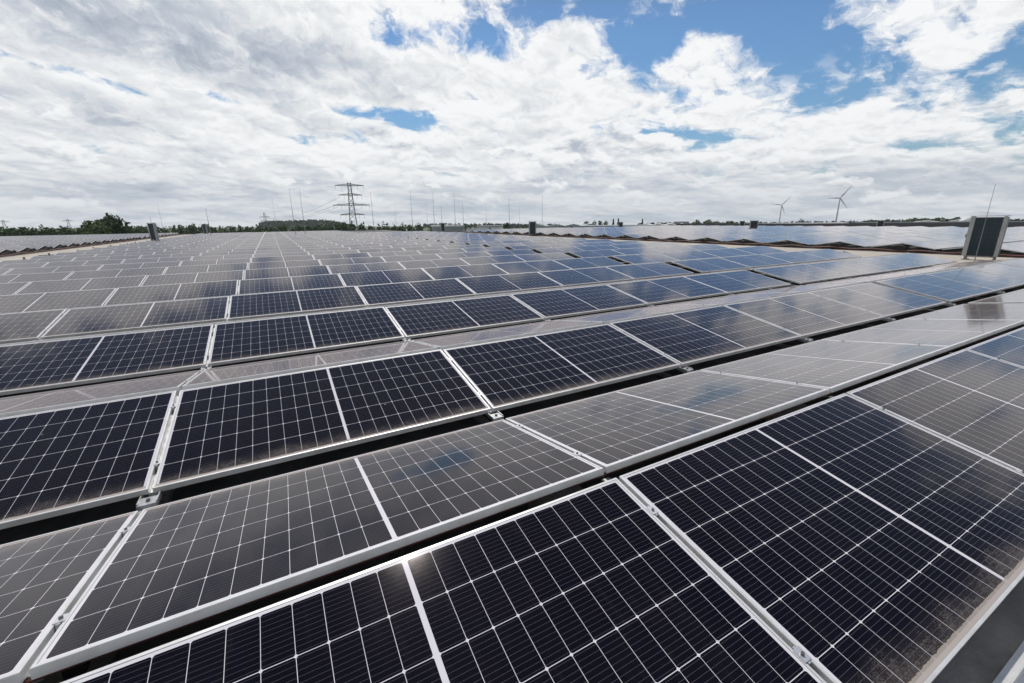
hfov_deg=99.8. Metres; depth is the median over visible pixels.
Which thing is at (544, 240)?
solar panel
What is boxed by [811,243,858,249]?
row end shield
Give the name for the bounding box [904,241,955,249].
solar panel
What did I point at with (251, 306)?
solar panel
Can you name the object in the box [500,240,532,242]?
solar panel
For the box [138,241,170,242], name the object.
solar panel
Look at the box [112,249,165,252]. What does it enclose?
solar panel
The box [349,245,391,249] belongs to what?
solar panel
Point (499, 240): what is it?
solar panel
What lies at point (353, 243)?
solar panel
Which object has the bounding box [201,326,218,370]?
panel support
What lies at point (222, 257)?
solar panel
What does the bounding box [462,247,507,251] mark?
solar panel
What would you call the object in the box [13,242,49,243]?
solar panel
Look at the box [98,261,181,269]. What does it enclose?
solar panel
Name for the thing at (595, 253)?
solar panel
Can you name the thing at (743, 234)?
solar panel
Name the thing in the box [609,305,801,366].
solar panel
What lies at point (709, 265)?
solar panel
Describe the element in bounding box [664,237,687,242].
row end shield
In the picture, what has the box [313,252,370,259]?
solar panel
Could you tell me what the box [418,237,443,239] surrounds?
solar panel
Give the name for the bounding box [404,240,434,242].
solar panel
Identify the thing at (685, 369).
panel support
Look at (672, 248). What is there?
solar panel
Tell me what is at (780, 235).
solar panel
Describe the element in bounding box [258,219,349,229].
hill woodland
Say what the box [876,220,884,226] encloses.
smoke hood
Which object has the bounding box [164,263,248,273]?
solar panel
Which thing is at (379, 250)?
solar panel
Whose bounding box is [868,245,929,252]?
row end shield
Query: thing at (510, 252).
solar panel
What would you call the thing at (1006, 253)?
row end shield
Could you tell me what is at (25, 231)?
woodland
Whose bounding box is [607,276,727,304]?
solar panel
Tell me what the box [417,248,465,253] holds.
solar panel
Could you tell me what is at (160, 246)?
solar panel
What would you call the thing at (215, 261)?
solar panel
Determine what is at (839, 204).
wind turbine
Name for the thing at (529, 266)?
solar panel
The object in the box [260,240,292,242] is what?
solar panel
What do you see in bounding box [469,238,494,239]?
solar panel
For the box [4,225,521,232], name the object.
ground
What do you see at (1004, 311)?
solar panel
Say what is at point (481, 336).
solar panel
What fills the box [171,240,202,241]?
solar panel
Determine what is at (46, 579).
solar panel
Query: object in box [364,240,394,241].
solar panel
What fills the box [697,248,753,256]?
solar panel
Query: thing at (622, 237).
row end shield
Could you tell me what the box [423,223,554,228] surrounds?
woodland
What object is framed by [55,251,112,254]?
solar panel
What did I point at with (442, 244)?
solar panel
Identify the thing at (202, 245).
solar panel
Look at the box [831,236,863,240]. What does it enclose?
solar panel
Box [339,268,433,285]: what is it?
solar panel
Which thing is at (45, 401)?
solar panel
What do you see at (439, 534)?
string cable
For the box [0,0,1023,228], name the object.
sky
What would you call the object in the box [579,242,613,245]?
solar panel
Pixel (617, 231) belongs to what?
solar panel field
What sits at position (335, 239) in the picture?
solar panel
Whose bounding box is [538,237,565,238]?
solar panel
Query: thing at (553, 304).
solar panel
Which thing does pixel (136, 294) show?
solar panel
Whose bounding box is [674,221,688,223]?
industrial building
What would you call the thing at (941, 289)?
solar panel
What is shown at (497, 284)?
solar panel
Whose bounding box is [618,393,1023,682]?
solar panel
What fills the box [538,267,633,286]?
solar panel
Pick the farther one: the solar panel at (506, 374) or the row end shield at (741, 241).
the row end shield at (741, 241)
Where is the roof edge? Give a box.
[0,234,179,255]
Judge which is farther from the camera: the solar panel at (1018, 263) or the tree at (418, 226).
the tree at (418, 226)
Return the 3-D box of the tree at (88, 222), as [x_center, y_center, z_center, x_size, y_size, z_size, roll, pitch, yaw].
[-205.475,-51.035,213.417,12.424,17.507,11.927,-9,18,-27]
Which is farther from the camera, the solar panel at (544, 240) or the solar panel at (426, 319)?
the solar panel at (544, 240)
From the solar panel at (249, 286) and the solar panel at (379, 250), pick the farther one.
the solar panel at (379, 250)
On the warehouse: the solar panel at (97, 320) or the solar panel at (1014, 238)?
the solar panel at (1014, 238)
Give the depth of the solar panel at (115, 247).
25.50 m
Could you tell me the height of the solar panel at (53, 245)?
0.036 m
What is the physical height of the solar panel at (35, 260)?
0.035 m
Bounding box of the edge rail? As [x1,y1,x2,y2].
[993,641,1023,682]
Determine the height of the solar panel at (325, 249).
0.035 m
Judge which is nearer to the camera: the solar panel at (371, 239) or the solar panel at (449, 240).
the solar panel at (449, 240)
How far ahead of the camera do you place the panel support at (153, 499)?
2.42 m
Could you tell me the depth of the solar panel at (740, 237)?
28.92 m
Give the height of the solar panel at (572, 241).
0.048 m
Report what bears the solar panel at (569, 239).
on the warehouse
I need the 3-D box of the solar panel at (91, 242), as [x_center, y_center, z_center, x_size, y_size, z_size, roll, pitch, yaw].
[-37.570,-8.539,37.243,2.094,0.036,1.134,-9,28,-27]
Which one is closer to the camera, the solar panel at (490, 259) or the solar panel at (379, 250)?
the solar panel at (490, 259)
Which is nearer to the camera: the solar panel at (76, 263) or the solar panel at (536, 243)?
the solar panel at (76, 263)
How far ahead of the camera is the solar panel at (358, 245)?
24.82 m
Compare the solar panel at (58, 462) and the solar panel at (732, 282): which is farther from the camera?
the solar panel at (732, 282)
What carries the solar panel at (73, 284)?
on the warehouse
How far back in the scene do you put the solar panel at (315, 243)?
28.24 m
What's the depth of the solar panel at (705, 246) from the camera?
19.84 m
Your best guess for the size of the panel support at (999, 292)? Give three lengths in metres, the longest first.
2.507 x 0.354 x 0.345 m
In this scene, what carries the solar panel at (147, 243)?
on the warehouse
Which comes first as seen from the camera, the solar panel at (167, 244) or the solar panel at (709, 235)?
the solar panel at (167, 244)
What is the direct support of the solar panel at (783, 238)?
on the warehouse
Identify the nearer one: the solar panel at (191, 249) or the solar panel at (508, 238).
the solar panel at (191, 249)
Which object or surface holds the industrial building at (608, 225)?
on the ground
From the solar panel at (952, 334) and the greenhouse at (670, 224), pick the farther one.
the greenhouse at (670, 224)
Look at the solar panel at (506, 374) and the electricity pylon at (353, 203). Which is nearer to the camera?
the solar panel at (506, 374)
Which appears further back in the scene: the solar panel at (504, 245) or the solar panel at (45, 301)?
the solar panel at (504, 245)
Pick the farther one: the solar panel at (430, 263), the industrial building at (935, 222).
the industrial building at (935, 222)
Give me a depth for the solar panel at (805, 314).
6.12 m
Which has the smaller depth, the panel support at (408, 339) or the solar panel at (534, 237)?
the panel support at (408, 339)
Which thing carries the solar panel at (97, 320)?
on the panel support
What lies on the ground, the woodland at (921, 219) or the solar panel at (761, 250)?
the woodland at (921, 219)
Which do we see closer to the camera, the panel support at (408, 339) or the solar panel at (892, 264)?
the panel support at (408, 339)
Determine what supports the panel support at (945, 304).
on the warehouse
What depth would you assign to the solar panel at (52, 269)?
13.47 m
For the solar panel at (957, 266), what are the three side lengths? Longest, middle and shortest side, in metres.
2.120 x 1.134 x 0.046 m
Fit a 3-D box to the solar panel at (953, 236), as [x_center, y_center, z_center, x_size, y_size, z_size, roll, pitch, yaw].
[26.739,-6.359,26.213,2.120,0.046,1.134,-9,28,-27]
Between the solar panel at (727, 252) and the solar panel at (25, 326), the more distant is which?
the solar panel at (727, 252)
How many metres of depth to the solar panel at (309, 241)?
30.34 m
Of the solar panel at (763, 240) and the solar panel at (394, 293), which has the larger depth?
the solar panel at (763, 240)
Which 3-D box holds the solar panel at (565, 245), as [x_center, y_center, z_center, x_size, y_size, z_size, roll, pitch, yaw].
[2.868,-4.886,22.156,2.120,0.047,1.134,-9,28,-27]
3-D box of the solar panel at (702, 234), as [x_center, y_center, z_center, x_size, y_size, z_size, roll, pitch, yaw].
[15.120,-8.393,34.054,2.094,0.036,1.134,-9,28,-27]
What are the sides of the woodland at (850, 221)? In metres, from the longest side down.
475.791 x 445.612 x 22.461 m
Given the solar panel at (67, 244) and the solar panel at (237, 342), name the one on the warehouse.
the solar panel at (67, 244)
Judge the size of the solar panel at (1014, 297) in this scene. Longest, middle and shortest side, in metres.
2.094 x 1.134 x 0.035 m
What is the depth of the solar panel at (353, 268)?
12.93 m
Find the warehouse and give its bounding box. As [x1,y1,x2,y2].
[0,223,1023,682]
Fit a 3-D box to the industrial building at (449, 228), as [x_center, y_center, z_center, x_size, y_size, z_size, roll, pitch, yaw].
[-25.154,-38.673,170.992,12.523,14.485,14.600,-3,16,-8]
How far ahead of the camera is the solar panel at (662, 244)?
22.04 m
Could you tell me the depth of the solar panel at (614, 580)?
1.43 m
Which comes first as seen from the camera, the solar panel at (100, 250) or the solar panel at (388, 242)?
the solar panel at (100, 250)
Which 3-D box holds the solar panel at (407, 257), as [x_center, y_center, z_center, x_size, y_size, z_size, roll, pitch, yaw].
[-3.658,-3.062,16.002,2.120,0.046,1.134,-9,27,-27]
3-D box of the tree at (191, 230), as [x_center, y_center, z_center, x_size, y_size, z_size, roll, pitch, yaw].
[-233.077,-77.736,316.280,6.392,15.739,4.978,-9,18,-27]
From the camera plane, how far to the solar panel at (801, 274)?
10.35 m
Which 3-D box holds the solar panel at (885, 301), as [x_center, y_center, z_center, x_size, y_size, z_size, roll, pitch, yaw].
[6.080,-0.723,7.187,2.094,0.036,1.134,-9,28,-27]
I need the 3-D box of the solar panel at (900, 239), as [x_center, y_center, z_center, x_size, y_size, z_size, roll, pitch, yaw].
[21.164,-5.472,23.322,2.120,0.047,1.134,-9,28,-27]
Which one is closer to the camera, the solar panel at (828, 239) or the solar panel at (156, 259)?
the solar panel at (156, 259)
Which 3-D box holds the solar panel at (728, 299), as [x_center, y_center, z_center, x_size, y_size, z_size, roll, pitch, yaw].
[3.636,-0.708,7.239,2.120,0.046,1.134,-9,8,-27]
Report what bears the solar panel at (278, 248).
on the warehouse
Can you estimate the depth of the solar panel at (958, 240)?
21.21 m
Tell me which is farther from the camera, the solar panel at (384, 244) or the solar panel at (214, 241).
the solar panel at (214, 241)
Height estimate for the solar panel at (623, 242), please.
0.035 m
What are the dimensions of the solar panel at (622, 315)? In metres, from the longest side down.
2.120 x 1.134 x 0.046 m
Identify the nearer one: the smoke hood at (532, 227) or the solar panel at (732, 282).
the solar panel at (732, 282)
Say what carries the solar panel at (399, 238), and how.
on the warehouse
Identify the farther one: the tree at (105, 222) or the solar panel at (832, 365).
the tree at (105, 222)
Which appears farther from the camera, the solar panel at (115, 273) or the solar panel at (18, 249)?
the solar panel at (18, 249)
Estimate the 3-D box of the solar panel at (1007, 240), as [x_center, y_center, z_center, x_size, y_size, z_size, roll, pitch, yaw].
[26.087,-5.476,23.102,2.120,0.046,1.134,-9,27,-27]
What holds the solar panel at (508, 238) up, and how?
on the warehouse
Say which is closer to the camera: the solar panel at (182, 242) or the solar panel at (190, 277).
the solar panel at (190, 277)
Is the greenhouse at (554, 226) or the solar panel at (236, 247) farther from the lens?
the greenhouse at (554, 226)
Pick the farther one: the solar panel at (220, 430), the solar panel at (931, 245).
the solar panel at (931, 245)
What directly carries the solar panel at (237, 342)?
on the panel support at (408, 339)
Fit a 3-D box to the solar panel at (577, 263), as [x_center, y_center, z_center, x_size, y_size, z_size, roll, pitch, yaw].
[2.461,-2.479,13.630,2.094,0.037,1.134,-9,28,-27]
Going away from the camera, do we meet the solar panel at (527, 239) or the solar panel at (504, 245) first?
the solar panel at (504, 245)
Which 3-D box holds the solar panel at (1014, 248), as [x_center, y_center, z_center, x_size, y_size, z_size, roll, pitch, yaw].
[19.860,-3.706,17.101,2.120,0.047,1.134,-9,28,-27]
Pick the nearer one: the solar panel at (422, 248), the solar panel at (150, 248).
the solar panel at (422, 248)
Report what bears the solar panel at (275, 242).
on the warehouse
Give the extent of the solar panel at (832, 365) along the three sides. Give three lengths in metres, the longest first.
2.120 x 1.134 x 0.046 m
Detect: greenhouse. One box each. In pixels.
[536,223,594,227]
[643,223,675,225]
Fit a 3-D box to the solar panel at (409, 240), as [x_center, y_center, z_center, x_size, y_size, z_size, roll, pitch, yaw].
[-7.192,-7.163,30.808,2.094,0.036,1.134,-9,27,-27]
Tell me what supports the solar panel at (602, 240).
on the warehouse
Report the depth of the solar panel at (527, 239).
29.89 m
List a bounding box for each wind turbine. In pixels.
[774,199,787,221]
[828,188,849,221]
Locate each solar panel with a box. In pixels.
[0,244,33,245]
[0,246,43,249]
[0,247,25,251]
[0,258,74,263]
[0,262,48,268]
[0,272,72,282]
[0,282,30,294]
[0,288,116,313]
[0,309,67,343]
[0,325,214,395]
[0,370,202,417]
[0,390,177,529]
[0,511,138,682]
[4,265,102,274]
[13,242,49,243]
[16,275,146,293]
[19,244,58,247]
[29,419,603,679]
[30,254,96,258]
[34,243,71,245]
[40,296,229,339]
[43,259,124,266]
[50,242,83,244]
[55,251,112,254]
[61,478,826,682]
[63,241,93,243]
[65,267,166,279]
[72,255,141,260]
[74,240,103,241]
[76,249,126,251]
[92,246,138,249]
[94,252,154,256]
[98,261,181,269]
[104,280,238,304]
[107,245,148,246]
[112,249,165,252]
[118,243,157,245]
[122,256,192,262]
[127,247,174,249]
[129,242,164,243]
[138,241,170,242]
[139,245,181,247]
[140,253,200,257]
[141,270,244,285]
[149,244,187,245]
[152,349,490,492]
[153,250,207,254]
[157,242,193,244]
[164,247,212,251]
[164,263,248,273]
[165,241,198,242]
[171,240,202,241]
[174,246,217,248]
[180,258,250,265]
[182,244,221,246]
[182,341,437,389]
[188,243,224,244]
[192,254,253,259]
[194,241,227,242]
[199,240,230,241]
[200,251,254,255]
[208,248,255,251]
[208,307,404,366]
[213,246,256,249]
[218,244,257,246]
[222,243,258,244]
[225,241,259,243]
[228,286,366,320]
[238,274,344,293]
[244,265,331,278]
[248,259,320,268]
[251,255,313,262]
[254,252,308,256]
[255,249,304,253]
[257,246,300,249]
[258,245,297,247]
[259,243,295,245]
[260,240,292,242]
[260,242,293,243]
[293,240,322,241]
[294,241,326,242]
[296,242,330,244]
[299,243,336,246]
[301,245,342,248]
[304,247,349,251]
[308,250,358,254]
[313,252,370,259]
[319,256,384,264]
[323,239,351,240]
[327,240,357,241]
[327,262,405,273]
[331,241,363,242]
[336,242,371,244]
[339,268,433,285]
[342,243,380,246]
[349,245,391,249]
[356,278,475,306]
[357,248,404,252]
[358,239,386,240]
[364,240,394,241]
[369,251,419,256]
[371,241,405,243]
[380,242,415,245]
[381,254,441,261]
[385,295,543,338]
[387,238,413,239]
[390,244,429,247]
[395,239,423,240]
[398,258,469,268]
[402,246,446,250]
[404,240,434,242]
[411,320,602,349]
[415,241,448,243]
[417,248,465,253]
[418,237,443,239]
[422,264,507,279]
[428,238,455,240]
[428,243,465,245]
[436,251,491,258]
[440,239,468,241]
[443,324,680,411]
[444,244,483,248]
[453,240,484,242]
[456,237,480,238]
[456,272,562,295]
[460,255,524,264]
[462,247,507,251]
[468,241,501,244]
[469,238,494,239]
[484,239,513,241]
[485,249,537,255]
[486,243,523,246]
[493,260,570,273]
[495,237,519,238]
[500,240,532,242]
[505,370,829,472]
[508,245,550,249]
[510,285,647,319]
[512,238,540,240]
[515,253,573,260]
[520,236,545,237]
[521,241,556,244]
[531,239,560,241]
[535,247,583,252]
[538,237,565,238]
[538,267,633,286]
[546,243,583,247]
[552,240,585,243]
[553,257,624,268]
[558,238,586,240]
[558,304,716,323]
[569,249,625,257]
[576,245,618,250]
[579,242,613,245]
[582,239,612,241]
[607,262,693,279]
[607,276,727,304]
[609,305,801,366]
[610,241,642,243]
[611,243,651,248]
[611,247,662,254]
[612,253,677,263]
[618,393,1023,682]
[627,234,647,237]
[642,242,681,246]
[648,246,695,251]
[649,235,673,238]
[658,250,717,259]
[664,292,800,305]
[671,258,750,272]
[672,234,692,235]
[676,236,703,239]
[683,244,726,249]
[683,270,790,293]
[691,233,711,234]
[697,235,720,236]
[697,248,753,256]
[700,340,949,392]
[708,236,737,240]
[720,254,792,267]
[721,234,741,235]
[724,292,884,337]
[730,236,757,238]
[734,246,786,253]
[738,233,758,235]
[742,282,863,293]
[745,237,780,242]
[749,235,775,237]
[754,264,849,283]
[761,251,829,263]
[767,236,795,239]
[768,234,793,235]
[786,235,815,238]
[789,233,808,235]
[789,238,827,244]
[797,249,861,259]
[805,260,891,276]
[806,234,832,237]
[806,274,917,284]
[807,282,946,317]
[810,237,846,241]
[821,319,1023,349]
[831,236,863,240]
[840,240,885,246]
[844,233,862,235]
[846,349,1023,470]
[848,256,926,270]
[863,267,958,276]
[866,234,895,237]
[866,239,902,244]
[875,274,996,302]
[883,237,918,242]
[884,253,956,266]
[901,236,935,240]
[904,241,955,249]
[905,262,991,270]
[905,303,1023,319]
[925,240,963,247]
[927,268,1023,291]
[935,234,965,238]
[941,258,1019,265]
[946,239,964,242]
[948,234,964,236]
[965,327,1023,367]
[966,263,1023,279]
[968,291,1023,303]
[998,259,1023,267]
[1001,244,1023,252]
[1003,238,1018,242]
[1004,235,1023,240]
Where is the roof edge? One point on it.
(69, 247)
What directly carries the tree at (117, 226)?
on the ground
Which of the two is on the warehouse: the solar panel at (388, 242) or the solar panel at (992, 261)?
the solar panel at (388, 242)
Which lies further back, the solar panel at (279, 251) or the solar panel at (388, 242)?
the solar panel at (388, 242)
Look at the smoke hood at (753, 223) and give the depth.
50.32 m
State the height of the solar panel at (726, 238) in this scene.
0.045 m
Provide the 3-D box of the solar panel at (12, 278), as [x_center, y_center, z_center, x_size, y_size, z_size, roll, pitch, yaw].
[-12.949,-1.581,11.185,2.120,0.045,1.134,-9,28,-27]
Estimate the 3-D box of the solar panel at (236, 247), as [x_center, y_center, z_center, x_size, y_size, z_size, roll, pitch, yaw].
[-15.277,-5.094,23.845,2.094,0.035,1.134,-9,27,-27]
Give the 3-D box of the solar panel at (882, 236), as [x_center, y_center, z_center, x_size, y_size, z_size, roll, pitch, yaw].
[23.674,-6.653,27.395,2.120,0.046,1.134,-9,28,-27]
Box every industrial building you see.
[431,225,462,230]
[476,225,501,229]
[578,225,651,226]
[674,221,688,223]
[852,221,1023,222]
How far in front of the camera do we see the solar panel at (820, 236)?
28.66 m
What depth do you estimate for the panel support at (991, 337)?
5.16 m
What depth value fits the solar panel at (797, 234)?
31.91 m
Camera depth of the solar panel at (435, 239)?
32.10 m
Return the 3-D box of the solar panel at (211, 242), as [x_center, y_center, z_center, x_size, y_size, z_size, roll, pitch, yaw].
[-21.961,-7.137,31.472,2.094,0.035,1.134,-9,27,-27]
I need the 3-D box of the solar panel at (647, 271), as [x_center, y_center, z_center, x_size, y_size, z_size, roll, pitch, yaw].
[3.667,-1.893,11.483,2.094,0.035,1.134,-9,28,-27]
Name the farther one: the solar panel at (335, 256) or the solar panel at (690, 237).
the solar panel at (690, 237)
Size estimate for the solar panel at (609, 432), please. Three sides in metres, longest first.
2.120 x 1.134 x 0.046 m
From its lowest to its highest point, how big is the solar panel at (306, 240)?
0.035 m
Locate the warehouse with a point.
(990, 647)
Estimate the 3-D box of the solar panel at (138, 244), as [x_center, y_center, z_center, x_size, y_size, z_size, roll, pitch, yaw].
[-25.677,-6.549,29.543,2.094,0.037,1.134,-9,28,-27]
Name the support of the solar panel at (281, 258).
on the warehouse
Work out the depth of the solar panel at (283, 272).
11.96 m
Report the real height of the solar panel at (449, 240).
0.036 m
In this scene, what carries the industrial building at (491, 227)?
on the ground
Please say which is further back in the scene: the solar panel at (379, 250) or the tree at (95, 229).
the tree at (95, 229)
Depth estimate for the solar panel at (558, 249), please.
19.11 m
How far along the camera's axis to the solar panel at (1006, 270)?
10.18 m
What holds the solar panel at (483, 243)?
on the warehouse
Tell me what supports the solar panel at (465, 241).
on the warehouse
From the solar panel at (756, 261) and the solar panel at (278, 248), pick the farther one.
the solar panel at (278, 248)
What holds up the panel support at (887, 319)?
on the warehouse
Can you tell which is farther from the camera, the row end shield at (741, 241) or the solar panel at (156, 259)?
the row end shield at (741, 241)
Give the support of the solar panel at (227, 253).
on the warehouse
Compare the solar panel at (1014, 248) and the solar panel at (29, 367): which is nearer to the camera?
the solar panel at (29, 367)
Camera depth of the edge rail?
1.53 m
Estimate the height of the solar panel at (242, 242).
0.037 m
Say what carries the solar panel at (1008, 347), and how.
on the panel support at (991, 337)
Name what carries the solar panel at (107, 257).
on the warehouse
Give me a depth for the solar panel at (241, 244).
28.41 m
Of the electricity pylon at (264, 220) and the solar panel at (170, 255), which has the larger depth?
the electricity pylon at (264, 220)
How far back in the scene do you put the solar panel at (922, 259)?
13.29 m
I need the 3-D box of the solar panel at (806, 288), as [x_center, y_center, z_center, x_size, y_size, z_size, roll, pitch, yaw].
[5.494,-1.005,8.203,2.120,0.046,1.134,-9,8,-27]
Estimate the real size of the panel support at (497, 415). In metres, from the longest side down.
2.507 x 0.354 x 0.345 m
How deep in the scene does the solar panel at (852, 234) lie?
30.67 m
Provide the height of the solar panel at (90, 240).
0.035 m
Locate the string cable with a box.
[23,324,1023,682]
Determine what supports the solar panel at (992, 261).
on the panel support
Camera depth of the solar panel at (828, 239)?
24.56 m
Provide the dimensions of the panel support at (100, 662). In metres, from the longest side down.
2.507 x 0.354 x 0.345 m
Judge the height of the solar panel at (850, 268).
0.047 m
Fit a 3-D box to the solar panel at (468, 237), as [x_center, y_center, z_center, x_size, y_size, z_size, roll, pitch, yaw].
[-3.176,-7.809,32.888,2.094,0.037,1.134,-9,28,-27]
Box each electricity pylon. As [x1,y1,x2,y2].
[259,212,268,228]
[333,182,369,229]
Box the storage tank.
[959,218,970,221]
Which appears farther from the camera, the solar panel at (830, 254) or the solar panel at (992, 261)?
the solar panel at (830, 254)
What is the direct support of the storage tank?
on the ground
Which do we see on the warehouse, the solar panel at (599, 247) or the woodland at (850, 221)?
the solar panel at (599, 247)
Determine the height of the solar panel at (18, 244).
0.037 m
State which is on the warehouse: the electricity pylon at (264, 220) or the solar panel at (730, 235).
the solar panel at (730, 235)
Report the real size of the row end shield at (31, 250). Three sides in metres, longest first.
2.327 x 0.313 x 0.178 m
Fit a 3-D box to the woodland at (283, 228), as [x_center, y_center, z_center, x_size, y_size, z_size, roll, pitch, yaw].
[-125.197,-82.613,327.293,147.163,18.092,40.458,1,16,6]
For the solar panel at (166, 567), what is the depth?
1.91 m
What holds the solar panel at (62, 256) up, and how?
on the warehouse
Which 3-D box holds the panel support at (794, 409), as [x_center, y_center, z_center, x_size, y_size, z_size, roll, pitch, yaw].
[2.276,0.597,3.053,0.345,0.354,2.507,-9,18,-27]
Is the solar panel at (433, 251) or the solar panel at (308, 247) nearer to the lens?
the solar panel at (433, 251)
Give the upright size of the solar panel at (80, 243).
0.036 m
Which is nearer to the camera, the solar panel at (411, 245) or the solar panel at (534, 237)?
the solar panel at (411, 245)
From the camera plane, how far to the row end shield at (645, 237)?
32.02 m
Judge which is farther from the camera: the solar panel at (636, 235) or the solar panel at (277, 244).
the solar panel at (636, 235)
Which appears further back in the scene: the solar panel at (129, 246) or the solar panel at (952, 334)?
the solar panel at (129, 246)
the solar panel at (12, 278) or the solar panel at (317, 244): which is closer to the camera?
the solar panel at (12, 278)
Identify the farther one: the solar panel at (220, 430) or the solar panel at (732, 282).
the solar panel at (732, 282)
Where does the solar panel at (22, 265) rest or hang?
on the warehouse
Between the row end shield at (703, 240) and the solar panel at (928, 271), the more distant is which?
the row end shield at (703, 240)
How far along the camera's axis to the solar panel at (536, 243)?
24.48 m
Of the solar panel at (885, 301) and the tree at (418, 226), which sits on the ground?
the tree at (418, 226)
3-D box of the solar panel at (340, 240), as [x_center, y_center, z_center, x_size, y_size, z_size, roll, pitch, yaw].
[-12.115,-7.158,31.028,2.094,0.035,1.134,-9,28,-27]
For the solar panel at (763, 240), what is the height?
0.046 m
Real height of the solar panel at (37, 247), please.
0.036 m
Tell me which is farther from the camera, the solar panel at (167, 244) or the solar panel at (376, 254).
the solar panel at (167, 244)
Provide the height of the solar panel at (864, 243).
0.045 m
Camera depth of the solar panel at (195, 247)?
25.30 m
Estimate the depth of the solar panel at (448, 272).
11.68 m
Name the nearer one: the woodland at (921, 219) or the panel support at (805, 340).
the panel support at (805, 340)
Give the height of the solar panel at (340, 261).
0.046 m
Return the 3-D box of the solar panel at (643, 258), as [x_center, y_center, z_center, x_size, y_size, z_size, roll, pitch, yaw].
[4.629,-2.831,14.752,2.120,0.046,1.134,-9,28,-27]
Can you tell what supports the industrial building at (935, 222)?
on the ground
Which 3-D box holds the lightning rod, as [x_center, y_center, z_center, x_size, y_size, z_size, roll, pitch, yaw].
[14.244,-3.456,13.018,0.425,2.447,0.425,-9,18,-27]
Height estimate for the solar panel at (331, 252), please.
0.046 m
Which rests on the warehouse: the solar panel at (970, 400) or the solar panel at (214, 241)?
the solar panel at (214, 241)
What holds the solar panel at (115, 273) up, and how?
on the warehouse
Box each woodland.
[0,223,259,235]
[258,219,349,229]
[258,221,431,231]
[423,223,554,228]
[637,220,862,224]
[863,217,1023,221]
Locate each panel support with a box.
[25,652,116,682]
[136,389,182,514]
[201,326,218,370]
[393,338,410,341]
[473,410,503,424]
[528,472,610,509]
[655,365,693,377]
[759,274,849,281]
[765,395,834,421]
[773,337,812,347]
[858,317,895,326]
[889,352,952,374]
[894,288,1004,298]
[920,303,955,311]
[969,325,1023,344]
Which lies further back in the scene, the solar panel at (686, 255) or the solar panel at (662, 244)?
the solar panel at (662, 244)
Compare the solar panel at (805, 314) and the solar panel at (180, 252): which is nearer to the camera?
the solar panel at (805, 314)
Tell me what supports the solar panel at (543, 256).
on the warehouse
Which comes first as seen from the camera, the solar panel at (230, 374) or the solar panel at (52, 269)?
the solar panel at (230, 374)
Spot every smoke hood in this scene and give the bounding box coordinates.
[147,223,158,240]
[202,224,207,232]
[440,223,444,231]
[528,221,535,235]
[749,220,758,227]
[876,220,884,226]
[961,215,1011,259]
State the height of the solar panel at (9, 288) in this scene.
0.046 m
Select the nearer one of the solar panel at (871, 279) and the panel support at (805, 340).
the panel support at (805, 340)
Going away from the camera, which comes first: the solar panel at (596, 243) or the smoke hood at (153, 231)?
the solar panel at (596, 243)
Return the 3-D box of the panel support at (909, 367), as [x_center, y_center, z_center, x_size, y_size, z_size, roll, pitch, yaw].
[4.135,0.300,4.016,0.345,0.354,2.507,-9,18,-27]
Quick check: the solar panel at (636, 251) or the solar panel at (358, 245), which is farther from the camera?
the solar panel at (358, 245)
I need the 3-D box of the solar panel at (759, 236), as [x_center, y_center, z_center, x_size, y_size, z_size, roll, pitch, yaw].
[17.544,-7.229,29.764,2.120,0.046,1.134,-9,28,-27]
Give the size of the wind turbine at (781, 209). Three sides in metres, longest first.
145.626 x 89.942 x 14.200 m
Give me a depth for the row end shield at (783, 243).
23.43 m
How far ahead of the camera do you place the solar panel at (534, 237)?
32.98 m
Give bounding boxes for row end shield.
[1,250,20,256]
[22,248,38,253]
[41,246,53,251]
[616,236,632,239]
[638,236,656,240]
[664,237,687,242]
[690,238,720,243]
[725,240,759,245]
[764,241,805,247]
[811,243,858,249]
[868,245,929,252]
[939,250,1019,256]
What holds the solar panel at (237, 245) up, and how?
on the warehouse
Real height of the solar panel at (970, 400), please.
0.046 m
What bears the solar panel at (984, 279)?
on the panel support
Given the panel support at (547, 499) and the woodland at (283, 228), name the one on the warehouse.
the panel support at (547, 499)
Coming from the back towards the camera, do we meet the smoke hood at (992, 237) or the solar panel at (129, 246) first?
the solar panel at (129, 246)
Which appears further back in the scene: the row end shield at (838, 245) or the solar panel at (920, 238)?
the solar panel at (920, 238)
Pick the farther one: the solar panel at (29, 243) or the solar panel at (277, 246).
the solar panel at (29, 243)
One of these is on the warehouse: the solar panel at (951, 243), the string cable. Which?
the solar panel at (951, 243)
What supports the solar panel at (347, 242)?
on the warehouse
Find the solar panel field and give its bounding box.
[0,225,1023,345]
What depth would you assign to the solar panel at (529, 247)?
21.32 m
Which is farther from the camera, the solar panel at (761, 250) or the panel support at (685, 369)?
the solar panel at (761, 250)
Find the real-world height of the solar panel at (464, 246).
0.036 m
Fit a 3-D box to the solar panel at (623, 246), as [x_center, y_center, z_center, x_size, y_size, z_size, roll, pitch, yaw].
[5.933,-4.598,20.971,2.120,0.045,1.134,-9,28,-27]
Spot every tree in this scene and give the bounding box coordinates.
[80,220,93,234]
[84,219,113,234]
[95,219,114,231]
[100,213,133,233]
[188,225,196,233]
[339,222,347,229]
[413,222,421,230]
[503,222,510,228]
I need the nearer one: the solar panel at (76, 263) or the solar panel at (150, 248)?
the solar panel at (76, 263)
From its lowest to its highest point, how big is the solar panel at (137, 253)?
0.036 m
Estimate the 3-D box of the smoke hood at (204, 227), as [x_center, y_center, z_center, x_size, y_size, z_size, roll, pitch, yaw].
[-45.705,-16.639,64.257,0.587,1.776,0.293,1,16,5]
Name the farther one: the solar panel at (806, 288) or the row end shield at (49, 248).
the row end shield at (49, 248)

